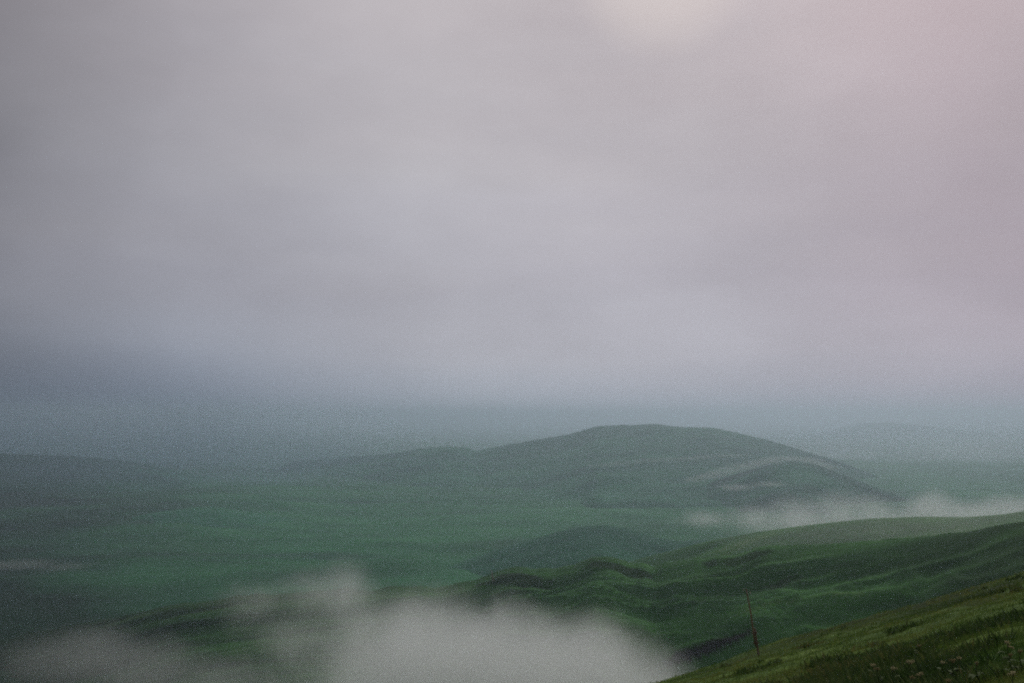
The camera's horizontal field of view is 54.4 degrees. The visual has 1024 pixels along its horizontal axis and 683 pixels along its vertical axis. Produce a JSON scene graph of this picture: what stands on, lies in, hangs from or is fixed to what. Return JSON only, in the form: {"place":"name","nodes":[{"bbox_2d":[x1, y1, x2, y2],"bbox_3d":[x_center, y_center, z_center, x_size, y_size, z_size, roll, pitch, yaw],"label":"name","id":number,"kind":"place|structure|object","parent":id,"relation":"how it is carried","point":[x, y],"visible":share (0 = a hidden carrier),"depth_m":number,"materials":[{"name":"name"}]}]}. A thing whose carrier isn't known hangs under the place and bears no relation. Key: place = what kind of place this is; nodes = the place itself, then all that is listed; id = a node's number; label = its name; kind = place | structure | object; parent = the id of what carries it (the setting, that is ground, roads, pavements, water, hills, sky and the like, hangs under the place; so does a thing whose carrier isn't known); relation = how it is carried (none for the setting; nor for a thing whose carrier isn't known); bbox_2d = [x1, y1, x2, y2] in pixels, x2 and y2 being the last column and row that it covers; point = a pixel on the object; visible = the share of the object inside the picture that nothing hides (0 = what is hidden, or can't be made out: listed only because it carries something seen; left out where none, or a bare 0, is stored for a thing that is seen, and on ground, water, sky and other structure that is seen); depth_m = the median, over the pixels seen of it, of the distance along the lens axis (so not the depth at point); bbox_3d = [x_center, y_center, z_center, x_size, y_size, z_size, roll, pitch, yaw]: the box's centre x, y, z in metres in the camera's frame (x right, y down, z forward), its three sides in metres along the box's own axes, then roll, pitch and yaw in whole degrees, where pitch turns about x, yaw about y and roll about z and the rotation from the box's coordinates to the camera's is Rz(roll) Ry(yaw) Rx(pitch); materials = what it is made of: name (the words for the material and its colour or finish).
{"place":"outdoors","nodes":[
{"label":"outdoors","id":0,"kind":"place"},
{"bbox_2d":[0,454,208,491],"bbox_3d":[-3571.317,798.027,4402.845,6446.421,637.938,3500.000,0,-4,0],"label":"western range","id":1,"kind":"structure","parent":0,"point":[33,473],"depth_m":4281.06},
{"bbox_2d":[0,422,1023,682],"bbox_3d":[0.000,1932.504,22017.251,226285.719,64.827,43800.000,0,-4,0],"label":"valley floor","id":2,"kind":"structure","parent":0,"point":[68,558],"depth_m":3121.57,"materials":[{"name":"green plant"}]},
{"bbox_2d":[0,522,1023,682],"bbox_3d":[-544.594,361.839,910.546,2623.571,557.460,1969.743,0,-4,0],"label":"gullied spur","id":3,"kind":"structure","parent":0,"point":[602,620],"depth_m":818.51,"materials":[{"name":"green plant"}]},
{"bbox_2d":[0,0,1023,422],"label":"sky","id":4,"kind":"structure","parent":0,"point":[217,211],"materials":[{"name":"grey"}]},
{"bbox_2d":[262,424,878,508],"bbox_3d":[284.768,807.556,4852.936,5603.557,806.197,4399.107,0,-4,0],"label":"mountain","id":5,"kind":"structure","parent":0,"point":[644,466],"depth_m":4410.39,"materials":[{"name":"green plant"}]},
{"bbox_2d":[448,525,710,575],"bbox_3d":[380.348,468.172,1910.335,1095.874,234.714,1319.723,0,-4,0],"label":"valley knoll","id":6,"kind":"structure","parent":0,"point":[571,546],"depth_m":1809.46,"materials":[{"name":"green plant"}]},
{"bbox_2d":[706,461,909,515],"bbox_3d":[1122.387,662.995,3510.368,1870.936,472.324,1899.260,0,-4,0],"label":"mountain shoulder","id":7,"kind":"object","parent":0,"point":[790,488],"visible":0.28,"depth_m":3350.39},
{"bbox_2d":[631,511,1023,565],"bbox_3d":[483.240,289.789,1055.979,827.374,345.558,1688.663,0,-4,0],"label":"ridge","id":8,"kind":"structure","parent":0,"point":[875,529],"depth_m":1009.67,"materials":[{"name":"green plant"}]},
{"bbox_2d":[649,571,1023,682],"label":"hillside","id":9,"kind":"structure","parent":0,"point":[899,610],"depth_m":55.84,"materials":[{"name":"green plant"}]},
{"bbox_2d":[743,589,759,655],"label":"utility pole","id":10,"kind":"object","parent":9,"relation":"on","point":[756,642],"visible":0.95,"depth_m":81.55,"materials":[{"name":"brown wood"}]},
{"bbox_2d":[720,573,1023,682],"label":"weeds","id":11,"kind":"object","parent":9,"relation":"on","point":[844,669],"visible":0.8,"depth_m":27.31,"materials":[{"name":"green plant"}]},
{"bbox_2d":[906,660,914,671],"bbox_3d":[8.490,7.104,21.031,0.212,0.724,0.303,3,-5,-39],"label":"wildflower","id":12,"kind":"object","parent":9,"relation":"on","point":[909,662],"visible":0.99,"depth_m":21.09,"materials":[{"name":"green plant"}]},
{"bbox_2d":[915,672,931,682],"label":"wildflower","id":13,"kind":"object","parent":9,"relation":"on","point":[921,673],"visible":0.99,"depth_m":18.34,"materials":[{"name":"green plant"}]},
{"bbox_2d":[935,661,952,676],"bbox_3d":[8.072,6.334,18.609,0.186,0.697,0.401,0,-4,0],"label":"wildflower","id":14,"kind":"object","parent":9,"relation":"on","point":[943,663],"visible":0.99,"depth_m":18.67,"materials":[{"name":"green plant"}]},
{"bbox_2d":[947,659,963,676],"bbox_3d":[8.220,6.230,18.420,0.328,0.706,0.197,-2,-5,27],"label":"wildflower","id":15,"kind":"object","parent":9,"relation":"on","point":[952,661],"visible":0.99,"depth_m":18.43,"materials":[{"name":"green plant"}]},
{"bbox_2d":[946,657,968,673],"bbox_3d":[8.244,6.160,18.343,0.182,0.707,0.454,3,-5,-32],"label":"wildflower","id":16,"kind":"object","parent":9,"relation":"on","point":[956,670],"visible":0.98,"depth_m":18.36,"materials":[{"name":"green plant"}]},
{"bbox_2d":[967,661,981,681],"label":"wildflower","id":17,"kind":"object","parent":9,"relation":"on","point":[973,675],"visible":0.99,"depth_m":16.73,"materials":[{"name":"green plant"}]},
{"bbox_2d":[995,641,1013,664],"bbox_3d":[8.831,5.716,17.796,0.268,0.702,0.218,2,-5,-25],"label":"wildflower","id":18,"kind":"object","parent":9,"relation":"on","point":[1007,644],"visible":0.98,"depth_m":17.81,"materials":[{"name":"green plant"}]},
{"bbox_2d":[1001,653,1021,672],"bbox_3d":[8.105,5.397,16.134,0.273,0.700,0.191,0,-4,0],"label":"wildflower","id":19,"kind":"object","parent":9,"relation":"on","point":[1010,655],"visible":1,"depth_m":16.12,"materials":[{"name":"green plant"}]},
{"bbox_2d":[1007,671,1015,682],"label":"wildflower","id":20,"kind":"object","parent":9,"relation":"on","point":[1012,674],"visible":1,"depth_m":13.92,"materials":[{"name":"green plant"}]},
{"bbox_2d":[1007,649,1023,673],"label":"wildflower","id":21,"kind":"object","parent":9,"relation":"on","point":[1021,660],"visible":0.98,"depth_m":16.20,"materials":[{"name":"green plant"}]},
{"bbox_2d":[811,423,1017,437],"bbox_3d":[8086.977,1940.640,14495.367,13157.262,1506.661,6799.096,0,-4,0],"label":"distant range","id":22,"kind":"structure","parent":0,"point":[879,430],"depth_m":14183.12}
]}

